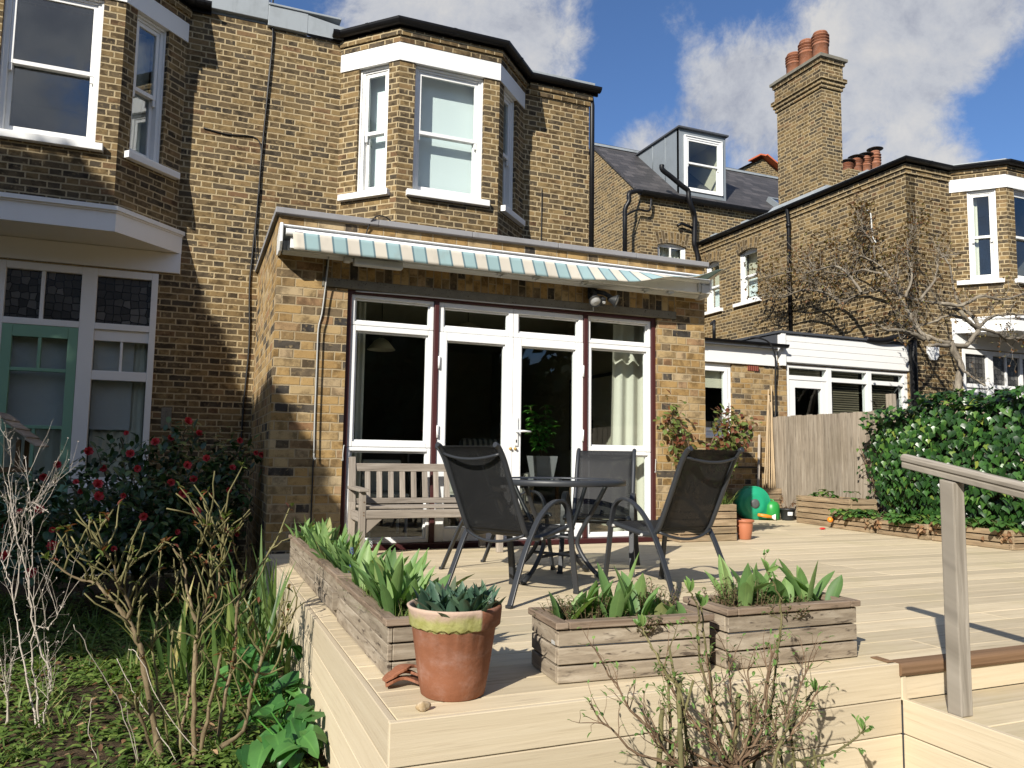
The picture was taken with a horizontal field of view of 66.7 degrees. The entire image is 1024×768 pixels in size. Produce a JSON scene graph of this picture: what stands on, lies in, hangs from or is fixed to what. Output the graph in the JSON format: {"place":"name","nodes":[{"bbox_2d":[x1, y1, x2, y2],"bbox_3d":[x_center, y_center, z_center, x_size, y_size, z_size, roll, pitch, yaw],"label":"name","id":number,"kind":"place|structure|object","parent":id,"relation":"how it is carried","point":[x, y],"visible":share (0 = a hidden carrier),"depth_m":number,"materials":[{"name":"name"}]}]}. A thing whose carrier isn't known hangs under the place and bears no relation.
{"place":"outdoors","nodes":[
{"label":"outdoors","id":0,"kind":"place"},
{"bbox_2d":[0,573,328,767],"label":"ground","id":1,"kind":"structure","parent":0,"point":[71,740],"depth_m":4.11,"materials":[{"name":"plant"}]},
{"bbox_2d":[0,412,48,471],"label":"bird table","id":2,"kind":"object","parent":1,"relation":"on","point":[27,434],"visible":0.98,"depth_m":5.80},
{"bbox_2d":[0,415,203,763],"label":"bare shrub","id":3,"kind":"object","parent":1,"relation":"on","point":[49,687],"visible":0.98,"depth_m":3.59,"materials":[{"name":"grey plant"}]},
{"bbox_2d":[0,417,263,605],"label":"camellia bush","id":4,"kind":"object","parent":1,"relation":"on","point":[158,524],"visible":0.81,"depth_m":6.26,"materials":[{"name":"green plant"}]},
{"bbox_2d":[0,0,268,584],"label":"brick house","id":5,"kind":"structure","parent":1,"relation":"on","point":[129,183],"depth_m":8.16,"materials":[{"name":"brown brick"}]},
{"bbox_2d":[0,323,78,572],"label":"door","id":6,"kind":"structure","parent":5,"relation":"in","point":[38,362],"depth_m":7.81,"materials":[{"name":"green paint"}]},
{"bbox_2d":[0,0,103,152],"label":"window","id":7,"kind":"structure","parent":5,"relation":"in","point":[7,61],"depth_m":7.49,"materials":[{"name":"white paint"}]},
{"bbox_2d":[124,14,179,179],"bbox_3d":[-3.817,-2.998,8.149,0.330,1.571,0.670,-1,-6,22],"label":"window","id":8,"kind":"structure","parent":5,"relation":"in","point":[149,158],"depth_m":8.20,"materials":[{"name":"white paint"}]},
{"bbox_2d":[203,127,261,199],"bbox_3d":[-3.100,-2.435,8.604,0.621,0.737,0.024,3,-6,-22],"label":"cable","id":9,"kind":"object","parent":5,"relation":"attached to","point":[243,135],"visible":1,"depth_m":8.68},
{"bbox_2d":[234,0,274,562],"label":"cable","id":10,"kind":"object","parent":5,"relation":"attached to","point":[249,291],"visible":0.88,"depth_m":8.55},
{"bbox_2d":[255,0,272,261],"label":"cable","id":11,"kind":"object","parent":5,"relation":"attached to","point":[263,140],"visible":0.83,"depth_m":8.75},
{"bbox_2d":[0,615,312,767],"bbox_3d":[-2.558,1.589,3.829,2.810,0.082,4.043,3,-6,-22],"label":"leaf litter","id":12,"kind":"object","parent":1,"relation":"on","point":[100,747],"visible":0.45,"depth_m":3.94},
{"bbox_2d":[0,575,320,767],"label":"grass tufts","id":13,"kind":"object","parent":1,"relation":"on","point":[15,757],"visible":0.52,"depth_m":4.22,"materials":[{"name":"plant"}]},
{"bbox_2d":[0,586,323,767],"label":"creeping leaves","id":14,"kind":"object","parent":1,"relation":"on","point":[115,729],"visible":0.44,"depth_m":4.10,"materials":[{"name":"green plant"}]},
{"bbox_2d":[40,461,304,764],"bbox_3d":[-1.429,0.987,3.433,1.101,1.294,0.492,6,-7,-43],"label":"rose bush","id":15,"kind":"object","parent":1,"relation":"on","point":[206,524],"visible":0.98,"depth_m":3.37,"materials":[{"name":"brown plant"}]},
{"bbox_2d":[104,575,245,692],"bbox_3d":[-1.933,1.394,4.465,0.882,0.572,0.766,5,-7,-34],"label":"iris clump","id":16,"kind":"object","parent":1,"relation":"on","point":[182,654],"visible":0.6,"depth_m":4.34,"materials":[{"name":"green plant"}]},
{"bbox_2d":[165,524,294,673],"bbox_3d":[-1.681,1.312,4.791,0.934,0.806,1.372,6,-7,-44],"label":"iris clump","id":17,"kind":"object","parent":1,"relation":"on","point":[272,603],"visible":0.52,"depth_m":4.80,"materials":[{"name":"green plant"}]},
{"bbox_2d":[190,557,305,703],"bbox_3d":[-1.428,1.359,4.441,1.188,0.662,0.721,-3,-7,37],"label":"iris clump","id":18,"kind":"object","parent":1,"relation":"on","point":[286,663],"visible":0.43,"depth_m":4.20,"materials":[{"name":"green plant"}]},
{"bbox_2d":[214,630,302,704],"bbox_3d":[-1.290,1.478,4.037,0.433,0.349,0.408,0,-5,5],"label":"arum plant","id":19,"kind":"object","parent":1,"relation":"on","point":[249,653],"visible":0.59,"depth_m":4.02,"materials":[{"name":"green plant"}]},
{"bbox_2d":[230,665,314,742],"bbox_3d":[-1.108,1.496,3.628,0.390,0.283,0.575,3,-6,-22],"label":"arum plant","id":20,"kind":"object","parent":1,"relation":"on","point":[292,681],"visible":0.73,"depth_m":3.64,"materials":[{"name":"green plant"}]},
{"bbox_2d":[235,703,327,767],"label":"arum plant","id":21,"kind":"object","parent":1,"relation":"on","point":[291,738],"visible":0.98,"depth_m":3.12,"materials":[{"name":"green plant"}]},
{"bbox_2d":[242,2,601,572],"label":"brick house","id":22,"kind":"structure","parent":1,"relation":"on","point":[402,119],"depth_m":9.09,"materials":[{"name":"brown brick"}]},
{"bbox_2d":[337,65,389,201],"bbox_3d":[-1.631,-2.897,9.031,0.670,1.620,0.312,-2,-6,24],"label":"window","id":23,"kind":"structure","parent":22,"relation":"in","point":[372,155],"depth_m":9.07,"materials":[{"name":"white paint"}]},
{"bbox_2d":[406,66,489,207],"bbox_3d":[-0.761,-2.879,9.092,0.990,1.620,0.312,3,-6,-22],"label":"window","id":24,"kind":"structure","parent":22,"relation":"in","point":[447,148],"depth_m":9.20,"materials":[{"name":"white paint"}]},
{"bbox_2d":[500,91,524,226],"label":"window","id":25,"kind":"structure","parent":22,"relation":"in","point":[506,207],"depth_m":9.71,"materials":[{"name":"white paint"}]},
{"bbox_2d":[245,207,708,595],"bbox_3d":[-0.970,0.529,9.537,4.340,3.392,5.245,3,-6,-22],"label":"garden room","id":26,"kind":"object","parent":1,"relation":"on","point":[438,374],"visible":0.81,"depth_m":7.33,"materials":[{"name":"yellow brick"}]},
{"bbox_2d":[310,259,327,523],"bbox_3d":[-1.616,0.144,6.497,0.070,2.450,0.011,3,-6,-22],"label":"cable","id":27,"kind":"object","parent":26,"relation":"attached to","point":[313,431],"visible":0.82,"depth_m":6.43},
{"bbox_2d":[351,302,365,534],"bbox_3d":[-1.420,0.304,6.936,0.180,2.100,0.053,3,-6,-22],"label":"curtain","id":28,"kind":"object","parent":26,"relation":"hanging from","point":[360,359],"visible":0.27,"depth_m":6.97,"materials":[{"name":"beige fabric"}]},
{"bbox_2d":[367,303,394,351],"bbox_3d":[-1.336,-0.643,7.996,0.290,0.594,0.290,3,-6,-22],"label":"pendant lamp","id":29,"kind":"object","parent":26,"relation":"hanging from","point":[381,344],"visible":0.99,"depth_m":7.91,"materials":[{"name":"beige fabric"}]},
{"bbox_2d":[361,459,408,536],"bbox_3d":[-1.249,1.107,7.607,0.400,0.729,0.400,3,-6,-22],"label":"dining chair","id":30,"kind":"object","parent":26,"relation":"on","point":[373,484],"visible":0.49,"depth_m":7.74,"materials":[{"name":"fabric"}]},
{"bbox_2d":[344,447,430,543],"bbox_3d":[-1.082,0.964,6.748,0.742,0.820,0.063,3,-6,-22],"label":"window","id":31,"kind":"structure","parent":26,"relation":"in","point":[426,451],"depth_m":6.74,"materials":[{"name":"white plastic"}]},
{"bbox_2d":[347,325,432,447],"bbox_3d":[-1.068,0.031,6.836,0.742,1.049,0.063,3,-6,-22],"label":"window","id":32,"kind":"structure","parent":26,"relation":"in","point":[428,335],"depth_m":6.83,"materials":[{"name":"white plastic"}]},
{"bbox_2d":[351,294,433,330],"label":"window","id":33,"kind":"structure","parent":26,"relation":"in","point":[430,304],"depth_m":6.88,"materials":[{"name":"white plastic"}]},
{"bbox_2d":[434,332,513,541],"bbox_3d":[-0.345,0.478,7.075,0.736,1.867,0.102,3,-6,-22],"label":"patio door","id":34,"kind":"structure","parent":26,"relation":"in","point":[443,533],"depth_m":7.07,"materials":[{"name":"white plastic"}]},
{"bbox_2d":[439,302,513,336],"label":"window","id":35,"kind":"structure","parent":26,"relation":"in","point":[509,313],"depth_m":7.17,"materials":[{"name":"white plastic"}]},
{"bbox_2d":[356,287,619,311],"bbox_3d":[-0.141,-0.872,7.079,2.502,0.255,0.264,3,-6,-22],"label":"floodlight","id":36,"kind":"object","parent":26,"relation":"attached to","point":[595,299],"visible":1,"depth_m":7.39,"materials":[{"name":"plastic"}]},
{"bbox_2d":[458,438,533,511],"bbox_3d":[-0.227,0.991,8.551,0.730,0.789,0.749,3,-6,-22],"label":"chair","id":37,"kind":"object","parent":26,"relation":"on","point":[474,442],"visible":0.1,"depth_m":8.72,"materials":[{"name":"fabric"}]},
{"bbox_2d":[276,222,725,299],"bbox_3d":[0.100,-1.086,7.101,4.287,0.312,0.406,3,-6,-22],"label":"awning","id":38,"kind":"object","parent":26,"relation":"attached to","point":[376,251],"visible":1,"depth_m":6.92,"materials":[{"name":"multicoloured fabric"}]},
{"bbox_2d":[313,257,329,459],"bbox_3d":[-1.589,-0.221,6.486,0.084,1.706,0.033,0,-5,9],"label":"winding rod","id":39,"kind":"object","parent":38,"relation":"hanging from","point":[314,458],"visible":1,"depth_m":6.48,"materials":[{"name":"metal"}]},
{"bbox_2d":[513,309,582,342],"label":"window","id":40,"kind":"structure","parent":26,"relation":"in","point":[578,319],"depth_m":7.44,"materials":[{"name":"white plastic"}]},
{"bbox_2d":[512,338,583,538],"bbox_3d":[0.345,0.512,7.332,0.736,1.867,0.146,3,-6,-22],"label":"patio door","id":41,"kind":"structure","parent":26,"relation":"in","point":[577,432],"depth_m":7.41,"materials":[{"name":"white plastic"}]},
{"bbox_2d":[569,372,611,449],"bbox_3d":[0.957,0.351,9.420,0.033,0.900,1.150,3,-6,-22],"label":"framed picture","id":42,"kind":"object","parent":26,"relation":"attached to","point":[601,409],"visible":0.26,"depth_m":9.18,"materials":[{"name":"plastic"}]},
{"bbox_2d":[588,316,649,347],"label":"window","id":43,"kind":"structure","parent":26,"relation":"in","point":[646,324],"depth_m":7.74,"materials":[{"name":"white plastic"}]},
{"bbox_2d":[587,343,650,451],"bbox_3d":[1.047,0.142,7.695,0.718,1.049,0.063,3,-6,-22],"label":"window","id":44,"kind":"structure","parent":26,"relation":"in","point":[646,447],"depth_m":7.73,"materials":[{"name":"white plastic"}]},
{"bbox_2d":[587,452,650,537],"bbox_3d":[1.034,1.076,7.607,0.718,0.820,0.063,3,-6,-22],"label":"window","id":45,"kind":"structure","parent":26,"relation":"in","point":[647,455],"depth_m":7.71,"materials":[{"name":"white plastic"}]},
{"bbox_2d":[611,324,643,530],"bbox_3d":[1.205,0.439,7.971,0.490,2.100,0.065,3,-6,-22],"label":"curtain","id":46,"kind":"object","parent":26,"relation":"hanging from","point":[627,404],"visible":0.46,"depth_m":7.99,"materials":[{"name":"beige fabric"}]},
{"bbox_2d":[567,549,873,767],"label":"budding shrub","id":47,"kind":"object","parent":1,"relation":"on","point":[742,759],"visible":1,"depth_m":2.39,"materials":[{"name":"brown plant"}]},
{"bbox_2d":[713,154,777,307],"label":"gable house","id":48,"kind":"structure","parent":1,"relation":"on","point":[766,164],"depth_m":26.52,"materials":[{"name":"brick"}]},
{"bbox_2d":[705,337,789,487],"bbox_3d":[1.670,0.820,12.750,3.000,2.570,4.873,3,-6,-22],"label":"side extension","id":49,"kind":"object","parent":1,"relation":"on","point":[739,376],"visible":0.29,"depth_m":11.02,"materials":[{"name":"yellow brick"}]},
{"bbox_2d":[705,362,730,437],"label":"window","id":50,"kind":"structure","parent":49,"relation":"in","point":[717,375],"depth_m":10.95,"materials":[{"name":"white plastic"}]},
{"bbox_2d":[748,337,776,416],"bbox_3d":[3.575,0.004,11.010,0.541,1.331,0.120,4,-6,-31],"label":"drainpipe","id":51,"kind":"object","parent":49,"relation":"hanging from","point":[774,372],"visible":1,"depth_m":11.12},
{"bbox_2d":[588,30,1023,415],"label":"brick house","id":52,"kind":"structure","parent":1,"relation":"on","point":[681,192],"depth_m":14.12,"materials":[{"name":"brown brick"}]},
{"bbox_2d":[658,244,684,258],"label":"window","id":53,"kind":"structure","parent":52,"relation":"in","point":[662,251],"depth_m":17.56,"materials":[{"name":"white paint"}]},
{"bbox_2d":[684,134,722,196],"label":"window","id":54,"kind":"structure","parent":52,"relation":"in","point":[718,144],"depth_m":18.19,"materials":[{"name":"white paint"}]},
{"bbox_2d":[705,262,722,315],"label":"window","id":55,"kind":"structure","parent":52,"relation":"in","point":[710,300],"depth_m":17.44,"materials":[{"name":"white paint"}]},
{"bbox_2d":[733,248,761,307],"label":"window","id":56,"kind":"structure","parent":52,"relation":"in","point":[752,253],"depth_m":16.37,"materials":[{"name":"white paint"}]},
{"bbox_2d":[789,380,826,415],"bbox_3d":[4.353,0.929,11.458,0.705,1.950,0.070,3,-6,-22],"label":"door","id":57,"kind":"structure","parent":52,"relation":"in","point":[821,386],"depth_m":11.53,"materials":[{"name":"white paint"}]},
{"bbox_2d":[843,146,883,180],"bbox_3d":[9.688,-4.659,21.392,1.800,3.930,0.700,3,-6,-22],"label":"chimney stack","id":58,"kind":"object","parent":52,"relation":"on","point":[856,164],"visible":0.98,"depth_m":21.34,"materials":[{"name":"ceramic"}]},
{"bbox_2d":[956,189,1004,285],"bbox_3d":[7.663,-2.393,12.808,0.670,1.571,0.324,-2,-6,24],"label":"window","id":59,"kind":"structure","parent":52,"relation":"in","point":[975,277],"depth_m":12.76,"materials":[{"name":"white paint"}]},
{"bbox_2d":[1014,190,1023,283],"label":"window","id":60,"kind":"structure","parent":52,"relation":"in","point":[1017,194],"depth_m":12.79,"materials":[{"name":"white paint"}]},
{"bbox_2d":[734,187,1023,403],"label":"apple tree","id":61,"kind":"object","parent":1,"relation":"on","point":[952,346],"visible":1,"depth_m":11.76,"materials":[{"name":"brown plant"}]},
{"bbox_2d":[772,394,1023,527],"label":"fence","id":62,"kind":"object","parent":1,"relation":"on","point":[814,453],"visible":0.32,"depth_m":10.10,"materials":[{"name":"wood"}]},
{"bbox_2d":[529,486,570,523],"bbox_3d":[0.328,1.248,7.884,0.500,0.545,0.400,3,-6,-22],"label":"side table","id":63,"kind":"object","parent":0,"point":[556,504],"visible":0.04,"depth_m":8.10,"materials":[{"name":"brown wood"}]},
{"bbox_2d":[522,405,557,476],"bbox_3d":[0.278,0.581,7.887,0.334,0.775,0.507,-3,-6,33],"label":"potted plant","id":64,"kind":"object","parent":63,"relation":"on","point":[541,465],"visible":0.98,"depth_m":7.84,"materials":[{"name":"green plant"}]},
{"bbox_2d":[270,518,1023,719],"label":"deck","id":65,"kind":"structure","parent":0,"point":[893,584],"depth_m":4.73,"materials":[{"name":"wood"}]},
{"bbox_2d":[289,534,351,617],"bbox_3d":[-1.101,1.105,4.685,0.287,0.206,2.004,3,-6,-22],"label":"wooden planter","id":66,"kind":"object","parent":65,"relation":"on","point":[321,582],"visible":0.34,"depth_m":4.35,"materials":[{"name":"brown wood"}]},
{"bbox_2d":[284,515,368,572],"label":"tulip plants","id":67,"kind":"object","parent":66,"relation":"in","point":[320,539],"visible":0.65,"depth_m":4.43,"materials":[{"name":"green plant"}]},
{"bbox_2d":[335,576,416,676],"bbox_3d":[-0.514,0.978,3.245,0.274,0.206,1.044,3,-6,-22],"label":"wooden planter","id":68,"kind":"object","parent":65,"relation":"on","point":[375,631],"visible":0.41,"depth_m":2.93,"materials":[{"name":"brown wood"}]},
{"bbox_2d":[338,537,473,616],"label":"tulip plants","id":69,"kind":"object","parent":68,"relation":"in","point":[388,581],"visible":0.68,"depth_m":3.02,"materials":[{"name":"green plant"}]},
{"bbox_2d":[385,675,418,686],"bbox_3d":[-0.369,1.009,2.646,0.120,0.033,0.068,2,-5,-11],"label":"pot shard","id":70,"kind":"object","parent":65,"relation":"on","point":[413,679],"visible":0.76,"depth_m":2.63,"materials":[{"name":"ceramic"}]},
{"bbox_2d":[382,669,417,681],"bbox_3d":[-0.379,0.993,2.656,0.120,0.036,0.067,3,-6,-25],"label":"pot shard","id":71,"kind":"object","parent":70,"relation":"on","point":[386,677],"visible":0.69,"depth_m":2.64,"materials":[{"name":"ceramic"}]},
{"bbox_2d":[388,664,416,675],"bbox_3d":[-0.362,0.979,2.662,0.120,0.039,0.066,4,-6,-34],"label":"pot shard","id":72,"kind":"object","parent":71,"relation":"on","point":[399,669],"visible":0.83,"depth_m":2.64,"materials":[{"name":"ceramic"}]},
{"bbox_2d":[415,701,430,711],"bbox_3d":[-0.273,0.994,2.401,0.036,0.034,0.042,-1,-6,22],"label":"stone","id":73,"kind":"object","parent":65,"relation":"on","point":[422,706],"visible":1,"depth_m":2.39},
{"bbox_2d":[347,457,502,552],"bbox_3d":[-0.714,0.998,6.450,1.223,0.768,0.554,3,-6,-22],"label":"garden bench","id":74,"kind":"object","parent":65,"relation":"on","point":[368,520],"visible":0.62,"depth_m":6.47,"materials":[{"name":"grey wood"}]},
{"bbox_2d":[407,598,501,701],"bbox_3d":[-0.195,0.881,2.599,0.319,0.294,0.319,3,-6,-22],"label":"terracotta pot","id":75,"kind":"object","parent":65,"relation":"on","point":[453,652],"visible":0.88,"depth_m":2.48,"materials":[{"name":"ceramic"}]},
{"bbox_2d":[411,576,505,617],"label":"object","id":76,"kind":"object","parent":75,"relation":"on","point":[436,596],"visible":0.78,"depth_m":2.54,"materials":[{"name":"green plant"}]},
{"bbox_2d":[435,446,555,575],"bbox_3d":[-0.133,0.871,5.507,0.727,0.865,0.524,-3,-6,34],"label":"patio chair","id":77,"kind":"object","parent":65,"relation":"on","point":[460,525],"visible":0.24,"depth_m":5.47,"materials":[{"name":"grey metal"}]},
{"bbox_2d":[435,442,579,608],"bbox_3d":[-0.030,0.771,4.433,0.524,0.865,0.727,-4,-7,39],"label":"patio chair","id":78,"kind":"object","parent":65,"relation":"on","point":[483,487],"visible":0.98,"depth_m":4.32,"materials":[{"name":"fabric"}]},
{"bbox_2d":[512,477,625,584],"bbox_3d":[0.297,0.946,5.110,0.898,0.652,0.898,3,-6,-22],"label":"patio table","id":79,"kind":"object","parent":65,"relation":"on","point":[584,483],"visible":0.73,"depth_m":4.96,"materials":[{"name":"grey metal"}]},
{"bbox_2d":[557,448,639,577],"bbox_3d":[0.644,0.891,5.605,0.524,0.865,0.727,0,-6,13],"label":"patio chair","id":80,"kind":"object","parent":65,"relation":"on","point":[608,464],"visible":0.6,"depth_m":5.77,"materials":[{"name":"fabric"}]},
{"bbox_2d":[528,600,713,683],"bbox_3d":[0.406,0.960,2.925,0.634,0.210,0.294,3,-6,-18],"label":"wooden planter","id":81,"kind":"object","parent":65,"relation":"on","point":[548,657],"visible":0.81,"depth_m":2.79,"materials":[{"name":"brown wood"}]},
{"bbox_2d":[534,551,685,635],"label":"tulip plants","id":82,"kind":"object","parent":81,"relation":"on","point":[636,598],"visible":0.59,"depth_m":2.91,"materials":[{"name":"green plant"}]},
{"bbox_2d":[266,551,1023,767],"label":"deck fascia","id":83,"kind":"structure","parent":65,"relation":"attached to","point":[359,725],"depth_m":2.77,"materials":[{"name":"wood"}]},
{"bbox_2d":[911,684,1023,738],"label":"deck landing","id":84,"kind":"object","parent":83,"relation":"attached to","point":[1000,708],"visible":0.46,"depth_m":2.98,"materials":[{"name":"wood"}]},
{"bbox_2d":[900,454,1023,716],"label":"handrail","id":85,"kind":"object","parent":84,"relation":"on","point":[956,606],"visible":1,"depth_m":2.89,"materials":[{"name":"grey wood"}]},
{"bbox_2d":[603,446,743,600],"bbox_3d":[0.974,0.812,4.713,0.524,0.865,0.727,4,-6,-33],"label":"patio chair","id":86,"kind":"object","parent":65,"relation":"on","point":[697,490],"visible":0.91,"depth_m":4.58,"materials":[{"name":"fabric"}]},
{"bbox_2d":[663,503,736,541],"bbox_3d":[1.845,1.353,7.646,0.661,0.352,0.300,3,-6,-22],"label":"slatted planter","id":87,"kind":"object","parent":65,"relation":"on","point":[724,528],"visible":0.41,"depth_m":7.58,"materials":[{"name":"brown wood"}]},
{"bbox_2d":[653,389,761,477],"bbox_3d":[1.950,0.641,7.766,1.179,1.135,0.370,2,-6,-15],"label":"climbing rose","id":88,"kind":"object","parent":87,"relation":"in","point":[732,438],"visible":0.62,"depth_m":7.76,"materials":[{"name":"green plant"}]},
{"bbox_2d":[736,519,753,539],"bbox_3d":[2.325,1.455,7.780,0.194,0.195,0.194,3,-6,-22],"label":"plant pot","id":89,"kind":"object","parent":65,"relation":"on","point":[744,528],"visible":0.84,"depth_m":7.71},
{"bbox_2d":[734,486,770,519],"bbox_3d":[3.236,1.595,10.419,0.490,0.458,0.221,1,-5,-6],"label":"hose reel","id":90,"kind":"object","parent":65,"relation":"on","point":[751,502],"visible":0.93,"depth_m":10.33,"materials":[{"name":"green plastic"}]},
{"bbox_2d":[724,488,781,517],"bbox_3d":[3.323,1.642,10.755,0.841,0.402,0.221,3,-6,-22],"label":"slatted planter","id":91,"kind":"object","parent":65,"relation":"on","point":[774,494],"visible":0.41,"depth_m":10.75,"materials":[{"name":"brown wood"}]},
{"bbox_2d":[757,435,760,486],"bbox_3d":[3.462,1.085,10.910,0.035,0.753,0.175,-2,-6,28],"label":"timber batten","id":92,"kind":"object","parent":91,"relation":"on","point":[758,462],"visible":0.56,"depth_m":10.90,"materials":[{"name":"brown wood"}]},
{"bbox_2d":[683,592,860,669],"bbox_3d":[1.054,0.984,3.156,0.657,0.224,0.300,3,-6,-22],"label":"wooden planter","id":93,"kind":"object","parent":65,"relation":"on","point":[834,616],"visible":0.69,"depth_m":3.02,"materials":[{"name":"brown wood"}]},
{"bbox_2d":[702,555,842,619],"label":"tulip plants","id":94,"kind":"object","parent":93,"relation":"on","point":[756,588],"visible":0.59,"depth_m":3.14,"materials":[{"name":"green plant"}]},
{"bbox_2d":[766,499,779,519],"bbox_3d":[3.473,1.677,10.407,0.216,0.277,0.216,3,-6,-22],"label":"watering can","id":95,"kind":"object","parent":65,"relation":"on","point":[773,507],"visible":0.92,"depth_m":10.32,"materials":[{"name":"green plastic"}]},
{"bbox_2d":[779,495,801,520],"bbox_3d":[3.728,1.654,10.398,0.336,0.330,0.280,3,-6,-22],"label":"nursery pot","id":96,"kind":"object","parent":65,"relation":"on","point":[787,513],"visible":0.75,"depth_m":10.30,"materials":[{"name":"plastic"}]},
{"bbox_2d":[796,495,877,527],"bbox_3d":[3.991,1.571,9.598,0.401,0.347,0.981,2,-6,-17],"label":"slatted planter","id":97,"kind":"object","parent":65,"relation":"on","point":[810,509],"visible":0.81,"depth_m":9.56,"materials":[{"name":"brown wood"}]},
{"bbox_2d":[809,489,860,500],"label":"strawberry plants","id":98,"kind":"object","parent":97,"relation":"in","point":[815,494],"visible":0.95,"depth_m":9.74,"materials":[{"name":"green plant"}]},
{"bbox_2d":[832,515,882,532],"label":"slatted planter","id":99,"kind":"object","parent":65,"relation":"on","point":[836,521],"visible":0.52,"depth_m":8.90,"materials":[{"name":"brown wood"}]},
{"bbox_2d":[828,508,885,528],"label":"strawberry plants","id":100,"kind":"object","parent":99,"relation":"in","point":[861,513],"visible":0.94,"depth_m":8.92,"materials":[{"name":"green plant"}]},
{"bbox_2d":[876,519,932,539],"bbox_3d":[4.297,1.550,8.316,0.361,0.157,0.681,3,-6,-18],"label":"slatted planter","id":101,"kind":"object","parent":65,"relation":"on","point":[892,529],"visible":0.6,"depth_m":8.24,"materials":[{"name":"brown wood"}]},
{"bbox_2d":[868,511,936,536],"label":"strawberry plants","id":102,"kind":"object","parent":101,"relation":"in","point":[895,518],"visible":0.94,"depth_m":8.19,"materials":[{"name":"green plant"}]},
{"bbox_2d":[856,385,1023,543],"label":"ivy","id":103,"kind":"object","parent":65,"relation":"on","point":[890,449],"visible":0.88,"depth_m":8.07,"materials":[{"name":"green plant"}]},
{"bbox_2d":[870,645,1023,675],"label":"step nosing","id":104,"kind":"object","parent":65,"relation":"attached to","point":[937,662],"visible":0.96,"depth_m":3.17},
{"bbox_2d":[931,523,1023,549],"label":"slatted planter","id":105,"kind":"object","parent":65,"relation":"on","point":[1015,544],"visible":0.57,"depth_m":7.33,"materials":[{"name":"brown wood"}]},
{"bbox_2d":[929,515,1023,542],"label":"strawberry plants","id":106,"kind":"object","parent":105,"relation":"in","point":[999,526],"visible":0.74,"depth_m":7.38,"materials":[{"name":"green plant"}]},
{"bbox_2d":[271,0,1023,168],"label":"sky","id":107,"kind":"structure","parent":0,"point":[942,81],"materials":[{"name":"blue"}]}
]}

